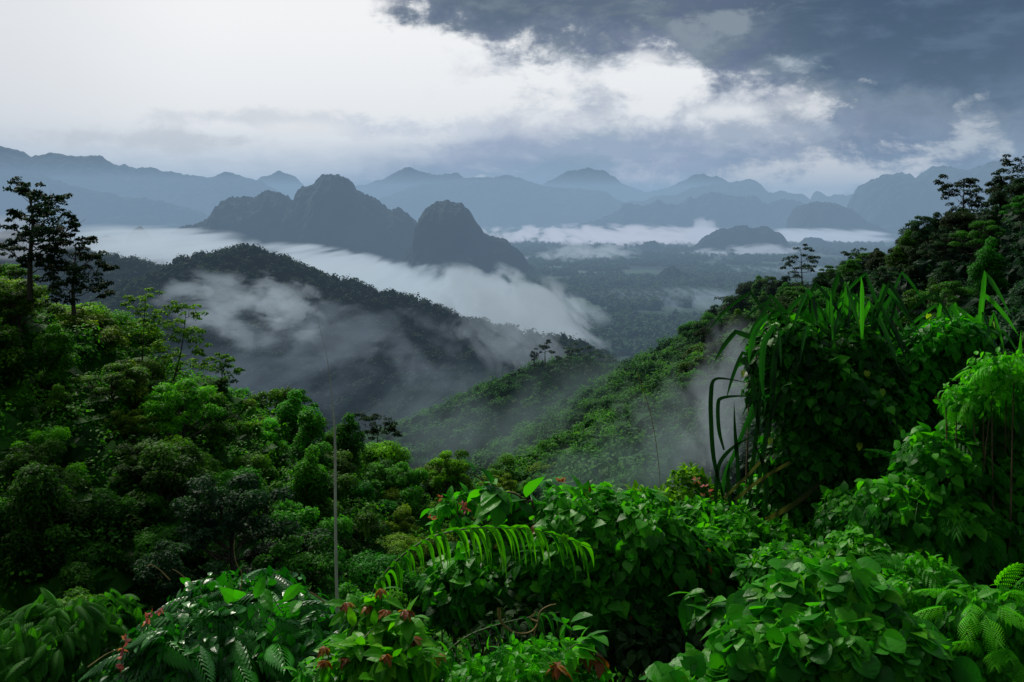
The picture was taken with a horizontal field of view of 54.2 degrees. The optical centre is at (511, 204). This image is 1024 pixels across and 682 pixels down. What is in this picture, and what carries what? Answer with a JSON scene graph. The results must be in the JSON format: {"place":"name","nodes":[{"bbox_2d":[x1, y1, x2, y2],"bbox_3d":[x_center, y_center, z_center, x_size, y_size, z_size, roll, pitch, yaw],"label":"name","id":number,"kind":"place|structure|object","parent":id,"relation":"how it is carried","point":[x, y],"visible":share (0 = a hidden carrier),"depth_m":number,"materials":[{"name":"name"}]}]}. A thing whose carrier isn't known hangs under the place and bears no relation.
{"place":"outdoors","nodes":[
{"label":"outdoors","id":0,"kind":"place"},
{"bbox_2d":[0,162,208,234],"bbox_3d":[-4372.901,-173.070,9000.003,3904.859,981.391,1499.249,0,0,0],"label":"mountain","id":1,"kind":"structure","parent":0,"point":[96,212],"depth_m":8768.30,"materials":[{"name":"stone"}]},
{"bbox_2d":[89,235,131,257],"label":"wooded hill","id":2,"kind":"structure","parent":0,"point":[109,244],"depth_m":2080.27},
{"bbox_2d":[125,226,164,264],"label":"wooded hill","id":3,"kind":"structure","parent":0,"point":[139,243],"depth_m":2273.59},
{"bbox_2d":[0,146,291,215],"bbox_3d":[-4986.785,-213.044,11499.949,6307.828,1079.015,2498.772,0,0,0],"label":"mountain","id":4,"kind":"structure","parent":0,"point":[205,195],"depth_m":11185.50,"materials":[{"name":"stone"}]},
{"bbox_2d":[158,174,416,270],"bbox_3d":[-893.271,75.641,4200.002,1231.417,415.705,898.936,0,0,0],"label":"karst mountain","id":5,"kind":"structure","parent":0,"point":[330,222],"depth_m":3950.93,"materials":[{"name":"stone"}]},
{"bbox_2d":[257,167,462,199],"bbox_3d":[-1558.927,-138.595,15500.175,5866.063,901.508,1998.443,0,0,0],"label":"mountain","id":6,"kind":"structure","parent":0,"point":[289,185],"depth_m":15286.18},
{"bbox_2d":[395,199,536,279],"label":"karst mountain","id":7,"kind":"structure","parent":0,"point":[450,238],"depth_m":3416.84,"materials":[{"name":"stone"}]},
{"bbox_2d":[0,0,1023,198],"label":"sky","id":8,"kind":"structure","parent":0,"point":[828,97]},
{"bbox_2d":[8,226,1022,676],"bbox_3d":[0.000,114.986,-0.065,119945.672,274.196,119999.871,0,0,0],"label":"ground","id":9,"kind":"structure","parent":0,"point":[382,280],"depth_m":2679.93,"materials":[{"name":"soil"}]},
{"bbox_2d":[0,318,30,389],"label":"broadleaf tree","id":10,"kind":"object","parent":9,"relation":"on","point":[10,369],"visible":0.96,"depth_m":133.57,"materials":[{"name":"green plant"}]},
{"bbox_2d":[0,279,66,358],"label":"broadleaf tree","id":11,"kind":"object","parent":9,"relation":"on","point":[19,310],"visible":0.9,"depth_m":140.80,"materials":[{"name":"green plant"}]},
{"bbox_2d":[0,460,81,595],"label":"broadleaf tree","id":12,"kind":"object","parent":9,"relation":"on","point":[36,535],"visible":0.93,"depth_m":104.92,"materials":[{"name":"green plant"}]},
{"bbox_2d":[0,176,81,299],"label":"broadleaf tree","id":13,"kind":"object","parent":9,"relation":"on","point":[37,230],"visible":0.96,"depth_m":139.23,"materials":[{"name":"green plant"}]},
{"bbox_2d":[0,425,91,487],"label":"broadleaf tree","id":14,"kind":"object","parent":9,"relation":"on","point":[60,433],"visible":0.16,"depth_m":121.77,"materials":[{"name":"green plant"}]},
{"bbox_2d":[0,437,98,536],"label":"broadleaf tree","id":15,"kind":"object","parent":9,"relation":"on","point":[13,463],"visible":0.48,"depth_m":113.71,"materials":[{"name":"green plant"}]},
{"bbox_2d":[31,322,80,400],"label":"broadleaf tree","id":16,"kind":"object","parent":9,"relation":"on","point":[60,362],"visible":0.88,"depth_m":136.38,"materials":[{"name":"green plant"}]},
{"bbox_2d":[38,383,79,423],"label":"broadleaf tree","id":17,"kind":"object","parent":9,"relation":"on","point":[61,396],"visible":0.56,"depth_m":129.10,"materials":[{"name":"green plant"}]},
{"bbox_2d":[0,588,144,681],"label":"feathery shrub","id":18,"kind":"object","parent":9,"relation":"on","point":[31,650],"visible":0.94,"depth_m":15.54,"materials":[{"name":"green plant"}]},
{"bbox_2d":[35,228,119,314],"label":"broadleaf tree","id":19,"kind":"object","parent":9,"relation":"on","point":[57,282],"visible":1,"depth_m":137.38,"materials":[{"name":"green plant"}]},
{"bbox_2d":[55,562,100,598],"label":"broadleaf tree","id":20,"kind":"object","parent":9,"relation":"on","point":[73,576],"visible":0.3,"depth_m":102.12,"materials":[{"name":"green plant"}]},
{"bbox_2d":[48,302,119,332],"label":"broadleaf tree","id":21,"kind":"object","parent":9,"relation":"on","point":[94,307],"visible":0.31,"depth_m":161.37,"materials":[{"name":"green plant"}]},
{"bbox_2d":[54,307,130,348],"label":"broadleaf tree","id":22,"kind":"object","parent":9,"relation":"on","point":[93,320],"visible":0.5,"depth_m":154.96,"materials":[{"name":"green plant"}]},
{"bbox_2d":[68,355,157,411],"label":"broadleaf tree","id":23,"kind":"object","parent":9,"relation":"on","point":[120,382],"visible":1,"depth_m":136.97,"materials":[{"name":"green plant"}]},
{"bbox_2d":[94,309,160,340],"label":"broadleaf tree","id":24,"kind":"object","parent":9,"relation":"on","point":[121,317],"visible":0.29,"depth_m":167.29,"materials":[{"name":"green plant"}]},
{"bbox_2d":[73,488,183,570],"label":"broadleaf tree","id":25,"kind":"object","parent":9,"relation":"on","point":[108,504],"visible":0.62,"depth_m":112.88,"materials":[{"name":"green plant"}]},
{"bbox_2d":[104,438,157,484],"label":"broadleaf tree","id":26,"kind":"object","parent":9,"relation":"on","point":[124,448],"visible":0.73,"depth_m":123.52,"materials":[{"name":"green plant"}]},
{"bbox_2d":[114,359,149,413],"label":"broadleaf tree","id":27,"kind":"object","parent":9,"relation":"on","point":[138,397],"visible":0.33,"depth_m":143.33,"materials":[{"name":"green plant"}]},
{"bbox_2d":[104,408,162,443],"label":"broadleaf tree","id":28,"kind":"object","parent":9,"relation":"on","point":[129,419],"visible":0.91,"depth_m":132.61,"materials":[{"name":"green plant"}]},
{"bbox_2d":[120,357,167,391],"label":"broadleaf tree","id":29,"kind":"object","parent":9,"relation":"on","point":[157,374],"visible":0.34,"depth_m":155.85,"materials":[{"name":"green plant"}]},
{"bbox_2d":[103,287,195,363],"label":"broadleaf tree","id":30,"kind":"object","parent":9,"relation":"on","point":[152,329],"visible":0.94,"depth_m":158.53,"materials":[{"name":"green plant"}]},
{"bbox_2d":[93,439,220,542],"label":"broadleaf tree","id":31,"kind":"object","parent":9,"relation":"on","point":[171,472],"visible":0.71,"depth_m":118.74,"materials":[{"name":"green plant"}]},
{"bbox_2d":[122,522,213,574],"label":"broadleaf tree","id":32,"kind":"object","parent":9,"relation":"on","point":[150,537],"visible":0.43,"depth_m":110.82,"materials":[{"name":"green plant"}]},
{"bbox_2d":[116,538,233,609],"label":"broadleaf tree","id":33,"kind":"object","parent":9,"relation":"on","point":[174,550],"visible":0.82,"depth_m":102.81,"materials":[{"name":"green plant"}]},
{"bbox_2d":[127,434,223,481],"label":"broadleaf tree","id":34,"kind":"object","parent":9,"relation":"on","point":[210,462],"visible":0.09,"depth_m":130.87,"materials":[{"name":"green plant"}]},
{"bbox_2d":[136,378,227,442],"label":"broadleaf tree","id":35,"kind":"object","parent":9,"relation":"on","point":[173,398],"visible":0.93,"depth_m":136.23,"materials":[{"name":"green plant"}]},
{"bbox_2d":[162,303,220,380],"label":"broadleaf tree","id":36,"kind":"object","parent":9,"relation":"on","point":[198,330],"visible":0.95,"depth_m":161.48,"materials":[{"name":"green plant"}]},
{"bbox_2d":[145,381,256,454],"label":"broadleaf tree","id":37,"kind":"object","parent":9,"relation":"on","point":[224,432],"visible":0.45,"depth_m":146.97,"materials":[{"name":"green plant"}]},
{"bbox_2d":[78,541,348,681],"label":"compound leaf shrub","id":38,"kind":"object","parent":9,"relation":"on","point":[256,626],"visible":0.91,"depth_m":5.25,"materials":[{"name":"green plant"}]},
{"bbox_2d":[201,354,245,385],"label":"broadleaf tree","id":39,"kind":"object","parent":9,"relation":"on","point":[221,367],"visible":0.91,"depth_m":172.19,"materials":[{"name":"green plant"}]},
{"bbox_2d":[169,470,302,578],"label":"broadleaf tree","id":40,"kind":"object","parent":9,"relation":"on","point":[232,520],"visible":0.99,"depth_m":110.15,"materials":[{"name":"green plant"}]},
{"bbox_2d":[220,451,286,518],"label":"broadleaf tree","id":41,"kind":"object","parent":9,"relation":"on","point":[256,460],"visible":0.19,"depth_m":147.09,"materials":[{"name":"green plant"}]},
{"bbox_2d":[215,465,304,533],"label":"broadleaf tree","id":42,"kind":"object","parent":9,"relation":"on","point":[287,505],"visible":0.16,"depth_m":138.42,"materials":[{"name":"green plant"}]},
{"bbox_2d":[248,386,328,432],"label":"broadleaf tree","id":43,"kind":"object","parent":9,"relation":"on","point":[277,396],"visible":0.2,"depth_m":188.34,"materials":[{"name":"green plant"}]},
{"bbox_2d":[270,388,308,441],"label":"broadleaf tree","id":44,"kind":"object","parent":9,"relation":"on","point":[291,407],"visible":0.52,"depth_m":178.07,"materials":[{"name":"green plant"}]},
{"bbox_2d":[227,520,358,586],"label":"broadleaf tree","id":45,"kind":"object","parent":9,"relation":"on","point":[250,559],"visible":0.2,"depth_m":118.28,"materials":[{"name":"green plant"}]},
{"bbox_2d":[252,524,343,596],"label":"broadleaf tree","id":46,"kind":"object","parent":9,"relation":"on","point":[310,566],"visible":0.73,"depth_m":109.43,"materials":[{"name":"green plant"}]},
{"bbox_2d":[283,444,333,510],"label":"broadleaf tree","id":47,"kind":"object","parent":9,"relation":"on","point":[312,477],"visible":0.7,"depth_m":150.61,"materials":[{"name":"green plant"}]},
{"bbox_2d":[284,405,332,472],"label":"broadleaf tree","id":48,"kind":"object","parent":9,"relation":"on","point":[310,424],"visible":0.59,"depth_m":168.33,"materials":[{"name":"green plant"}]},
{"bbox_2d":[0,230,619,446],"bbox_3d":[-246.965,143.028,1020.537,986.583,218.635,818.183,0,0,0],"label":"forest","id":49,"kind":"object","parent":9,"relation":"on","point":[297,292],"visible":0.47,"depth_m":984.35,"materials":[{"name":"plant"}]},
{"bbox_2d":[269,506,353,593],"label":"broadleaf tree","id":50,"kind":"object","parent":9,"relation":"on","point":[305,516],"visible":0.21,"depth_m":136.11,"materials":[{"name":"green plant"}]},
{"bbox_2d":[0,299,641,681],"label":"undergrowth","id":51,"kind":"object","parent":9,"relation":"on","point":[89,446],"visible":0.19,"depth_m":132.95,"materials":[{"name":"green plant"}]},
{"bbox_2d":[314,307,338,612],"bbox_3d":[-1.024,2.346,5.500,0.154,3.681,0.020,0,0,0],"label":"bare cane","id":52,"kind":"object","parent":9,"relation":"on","point":[335,532],"visible":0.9,"depth_m":5.49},
{"bbox_2d":[311,447,358,474],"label":"broadleaf tree","id":53,"kind":"object","parent":9,"relation":"on","point":[344,465],"visible":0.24,"depth_m":175.21,"materials":[{"name":"green plant"}]},
{"bbox_2d":[299,471,386,554],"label":"broadleaf tree","id":54,"kind":"object","parent":9,"relation":"on","point":[367,530],"visible":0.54,"depth_m":154.94,"materials":[{"name":"green plant"}]},
{"bbox_2d":[330,412,368,476],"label":"broadleaf tree","id":55,"kind":"object","parent":9,"relation":"on","point":[352,443],"visible":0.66,"depth_m":189.49,"materials":[{"name":"green plant"}]},
{"bbox_2d":[281,608,453,681],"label":"leafy shrub","id":56,"kind":"object","parent":9,"relation":"on","point":[307,674],"visible":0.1,"depth_m":4.70,"materials":[{"name":"green plant"}]},
{"bbox_2d":[341,480,397,518],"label":"broadleaf tree","id":57,"kind":"object","parent":9,"relation":"on","point":[364,489],"visible":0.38,"depth_m":173.75,"materials":[{"name":"green plant"}]},
{"bbox_2d":[352,412,402,442],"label":"broadleaf tree","id":58,"kind":"object","parent":9,"relation":"on","point":[372,431],"visible":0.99,"depth_m":232.28,"materials":[{"name":"green plant"}]},
{"bbox_2d":[305,586,453,681],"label":"young leaved shrub","id":59,"kind":"object","parent":9,"relation":"on","point":[371,648],"visible":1,"depth_m":4.41,"materials":[{"name":"green plant"}]},
{"bbox_2d":[353,458,408,493],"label":"broadleaf tree","id":60,"kind":"object","parent":9,"relation":"on","point":[381,473],"visible":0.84,"depth_m":184.33,"materials":[{"name":"green plant"}]},
{"bbox_2d":[340,549,425,602],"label":"broadleaf tree","id":61,"kind":"object","parent":9,"relation":"on","point":[369,570],"visible":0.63,"depth_m":137.25,"materials":[{"name":"green plant"}]},
{"bbox_2d":[359,440,412,473],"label":"broadleaf tree","id":62,"kind":"object","parent":9,"relation":"on","point":[390,450],"visible":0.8,"depth_m":199.07,"materials":[{"name":"green plant"}]},
{"bbox_2d":[373,532,426,562],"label":"broadleaf tree","id":63,"kind":"object","parent":9,"relation":"on","point":[405,539],"visible":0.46,"depth_m":162.51,"materials":[{"name":"green plant"}]},
{"bbox_2d":[376,461,428,512],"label":"broadleaf tree","id":64,"kind":"object","parent":9,"relation":"on","point":[413,476],"visible":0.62,"depth_m":191.70,"materials":[{"name":"green plant"}]},
{"bbox_2d":[380,503,426,546],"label":"broadleaf tree","id":65,"kind":"object","parent":9,"relation":"on","point":[396,528],"visible":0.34,"depth_m":172.35,"materials":[{"name":"green plant"}]},
{"bbox_2d":[420,482,482,661],"bbox_3d":[-0.431,3.398,6.979,0.486,2.906,0.413,0,0,-27],"label":"flowering shrub","id":66,"kind":"object","parent":9,"relation":"on","point":[441,510],"visible":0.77,"depth_m":6.91,"materials":[{"name":"green plant"}]},
{"bbox_2d":[428,448,474,497],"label":"broadleaf tree","id":67,"kind":"object","parent":9,"relation":"on","point":[453,468],"visible":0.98,"depth_m":199.60,"materials":[{"name":"green plant"}]},
{"bbox_2d":[371,525,599,597],"bbox_3d":[-0.175,3.079,5.902,1.389,2.390,0.232,0,0,0],"label":"frond","id":68,"kind":"object","parent":9,"relation":"on","point":[560,540],"visible":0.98,"depth_m":5.86,"materials":[{"name":"green plant"}]},
{"bbox_2d":[443,612,558,678],"bbox_3d":[-0.095,3.106,5.388,0.710,1.828,0.157,0,0,0],"label":"frond","id":69,"kind":"object","parent":9,"relation":"on","point":[527,619],"visible":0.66,"depth_m":5.39,"materials":[{"name":"green plant"}]},
{"bbox_2d":[459,456,544,531],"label":"leafy branch","id":70,"kind":"object","parent":9,"relation":"on","point":[497,505],"visible":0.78,"depth_m":6.56,"materials":[{"name":"green plant"}]},
{"bbox_2d":[432,631,615,681],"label":"feathery shrub","id":71,"kind":"object","parent":9,"relation":"on","point":[479,668],"visible":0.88,"depth_m":4.37,"materials":[{"name":"green plant"}]},
{"bbox_2d":[541,612,613,681],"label":"leafy shrub","id":72,"kind":"object","parent":9,"relation":"on","point":[583,650],"visible":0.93,"depth_m":4.43,"materials":[{"name":"green plant"}]},
{"bbox_2d":[415,480,741,681],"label":"vine mound","id":73,"kind":"object","parent":9,"relation":"on","point":[652,554],"visible":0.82,"depth_m":6.15,"materials":[{"name":"green plant"}]},
{"bbox_2d":[453,590,709,681],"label":"shaded shrub","id":74,"kind":"object","parent":9,"relation":"on","point":[638,662],"visible":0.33,"depth_m":5.81,"materials":[{"name":"green plant"}]},
{"bbox_2d":[360,277,809,542],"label":"forest","id":75,"kind":"object","parent":9,"relation":"on","point":[427,435],"visible":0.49,"depth_m":341.01,"materials":[{"name":"green plant"}]},
{"bbox_2d":[426,240,895,355],"bbox_3d":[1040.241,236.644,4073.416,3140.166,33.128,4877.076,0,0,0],"label":"woodland","id":76,"kind":"object","parent":9,"relation":"on","point":[625,298],"visible":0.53,"depth_m":2991.96,"materials":[{"name":"grey plant"}]},
{"bbox_2d":[623,461,729,674],"bbox_3d":[1.216,3.635,7.612,0.950,3.361,0.827,0,0,0],"label":"flowering shrub","id":77,"kind":"object","parent":9,"relation":"on","point":[693,479],"visible":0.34,"depth_m":7.48,"materials":[{"name":"green plant"}]},
{"bbox_2d":[671,368,719,395],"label":"broadleaf tree","id":78,"kind":"object","parent":9,"relation":"on","point":[694,380],"visible":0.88,"depth_m":238.58,"materials":[{"name":"green plant"}]},
{"bbox_2d":[667,587,740,635],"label":"leafy branch","id":79,"kind":"object","parent":9,"relation":"on","point":[705,614],"visible":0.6,"depth_m":5.49,"materials":[{"name":"green plant"}]},
{"bbox_2d":[672,487,830,629],"bbox_3d":[1.911,3.574,7.047,1.747,3.042,0.987,0,0,0],"label":"leafy shrub","id":80,"kind":"object","parent":9,"relation":"on","point":[743,529],"visible":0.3,"depth_m":6.91,"materials":[{"name":"green plant"}]},
{"bbox_2d":[779,243,820,285],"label":"broadleaf tree","id":81,"kind":"object","parent":9,"relation":"on","point":[811,258],"visible":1,"depth_m":357.70,"materials":[{"name":"green plant"}]},
{"bbox_2d":[639,550,981,681],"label":"broad leaved plant","id":82,"kind":"object","parent":9,"relation":"on","point":[847,618],"visible":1,"depth_m":4.44,"materials":[{"name":"green plant"}]},
{"bbox_2d":[706,271,953,528],"bbox_3d":[2.352,2.880,7.432,1.793,4.768,1.073,0,0,11],"label":"strap leaved plant","id":83,"kind":"object","parent":9,"relation":"on","point":[844,365],"visible":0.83,"depth_m":7.15,"materials":[{"name":"green plant"}]},
{"bbox_2d":[730,480,939,588],"bbox_3d":[1.924,3.301,6.219,1.360,2.959,1.524,0,0,0],"label":"vine mound","id":84,"kind":"object","parent":9,"relation":"on","point":[840,530],"visible":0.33,"depth_m":5.88,"materials":[{"name":"green plant"}]},
{"bbox_2d":[663,191,1023,659],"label":"undergrowth","id":85,"kind":"object","parent":9,"relation":"on","point":[1011,245],"visible":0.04,"depth_m":202.90,"materials":[{"name":"plant"}]},
{"bbox_2d":[868,266,903,292],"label":"broadleaf tree","id":86,"kind":"object","parent":9,"relation":"on","point":[886,277],"visible":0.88,"depth_m":219.34,"materials":[{"name":"green plant"}]},
{"bbox_2d":[869,550,973,622],"bbox_3d":[2.029,2.955,5.195,0.802,2.329,0.594,0,0,-27],"label":"feathery shrub","id":87,"kind":"object","parent":9,"relation":"on","point":[922,567],"visible":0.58,"depth_m":5.10,"materials":[{"name":"green plant"}]},
{"bbox_2d":[894,284,951,331],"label":"broadleaf tree","id":88,"kind":"object","parent":9,"relation":"on","point":[908,299],"visible":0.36,"depth_m":200.52,"materials":[{"name":"green plant"}]},
{"bbox_2d":[903,213,956,243],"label":"broadleaf tree","id":89,"kind":"object","parent":9,"relation":"on","point":[924,232],"visible":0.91,"depth_m":237.02,"materials":[{"name":"green plant"}]},
{"bbox_2d":[847,374,1023,633],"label":"bush","id":90,"kind":"object","parent":9,"relation":"on","point":[912,499],"visible":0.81,"depth_m":5.92,"materials":[{"name":"green plant"}]},
{"bbox_2d":[905,231,972,266],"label":"broadleaf tree","id":91,"kind":"object","parent":9,"relation":"on","point":[940,242],"visible":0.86,"depth_m":222.18,"materials":[{"name":"green plant"}]},
{"bbox_2d":[863,270,1022,653],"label":"strap leaved plant","id":92,"kind":"object","parent":9,"relation":"on","point":[952,367],"visible":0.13,"depth_m":7.47,"materials":[{"name":"green plant"}]},
{"bbox_2d":[877,314,992,441],"bbox_3d":[3.050,1.290,7.449,1.004,0.979,0.639,0,0,-23],"label":"climbing vine","id":93,"kind":"object","parent":92,"relation":"attached to","point":[947,333],"visible":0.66,"depth_m":7.31,"materials":[{"name":"green plant"}]},
{"bbox_2d":[914,279,978,314],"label":"broadleaf tree","id":94,"kind":"object","parent":9,"relation":"on","point":[949,299],"visible":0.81,"depth_m":187.02,"materials":[{"name":"green plant"}]},
{"bbox_2d":[939,210,981,232],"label":"broadleaf tree","id":95,"kind":"object","parent":9,"relation":"on","point":[962,220],"visible":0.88,"depth_m":235.37,"materials":[{"name":"green plant"}]},
{"bbox_2d":[933,174,996,217],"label":"broadleaf tree","id":96,"kind":"object","parent":9,"relation":"on","point":[969,192],"visible":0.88,"depth_m":266.81,"materials":[{"name":"green plant"}]},
{"bbox_2d":[913,562,1023,681],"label":"fern","id":97,"kind":"object","parent":9,"relation":"on","point":[994,656],"visible":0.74,"depth_m":4.73,"materials":[{"name":"green plant"}]},
{"bbox_2d":[933,220,1006,260],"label":"broadleaf tree","id":98,"kind":"object","parent":9,"relation":"on","point":[977,242],"visible":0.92,"depth_m":211.04,"materials":[{"name":"green plant"}]},
{"bbox_2d":[933,347,1023,634],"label":"feathery shrub","id":99,"kind":"object","parent":9,"relation":"on","point":[1001,373],"visible":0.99,"depth_m":5.91,"materials":[{"name":"green plant"}]},
{"bbox_2d":[966,236,1009,314],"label":"broadleaf tree","id":100,"kind":"object","parent":9,"relation":"on","point":[990,258],"visible":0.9,"depth_m":195.26,"materials":[{"name":"green plant"}]},
{"bbox_2d":[984,178,1023,205],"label":"broadleaf tree","id":101,"kind":"object","parent":9,"relation":"on","point":[1012,187],"visible":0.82,"depth_m":238.47,"materials":[{"name":"green plant"}]},
{"bbox_2d":[379,175,851,226],"bbox_3d":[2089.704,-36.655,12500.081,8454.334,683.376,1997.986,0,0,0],"label":"mountain","id":102,"kind":"structure","parent":0,"point":[506,201],"depth_m":12096.36,"materials":[{"name":"stone"}]},
{"bbox_2d":[542,167,726,201],"bbox_3d":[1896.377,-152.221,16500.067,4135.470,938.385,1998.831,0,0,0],"label":"mountain","id":103,"kind":"structure","parent":0,"point":[587,178],"depth_m":16276.41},
{"bbox_2d":[574,191,804,231],"bbox_3d":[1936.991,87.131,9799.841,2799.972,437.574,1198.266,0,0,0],"label":"mountain","id":104,"kind":"structure","parent":0,"point":[710,211],"depth_m":9498.85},
{"bbox_2d":[693,225,792,252],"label":"karst hill","id":105,"kind":"structure","parent":0,"point":[745,238],"depth_m":5291.03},
{"bbox_2d":[783,201,898,240],"bbox_3d":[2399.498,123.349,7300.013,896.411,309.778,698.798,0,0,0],"label":"mountain","id":106,"kind":"structure","parent":0,"point":[827,221],"depth_m":7070.71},
{"bbox_2d":[847,161,1023,235],"bbox_3d":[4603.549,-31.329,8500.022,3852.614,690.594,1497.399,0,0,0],"label":"mountain","id":107,"kind":"structure","parent":0,"point":[893,203],"depth_m":8180.65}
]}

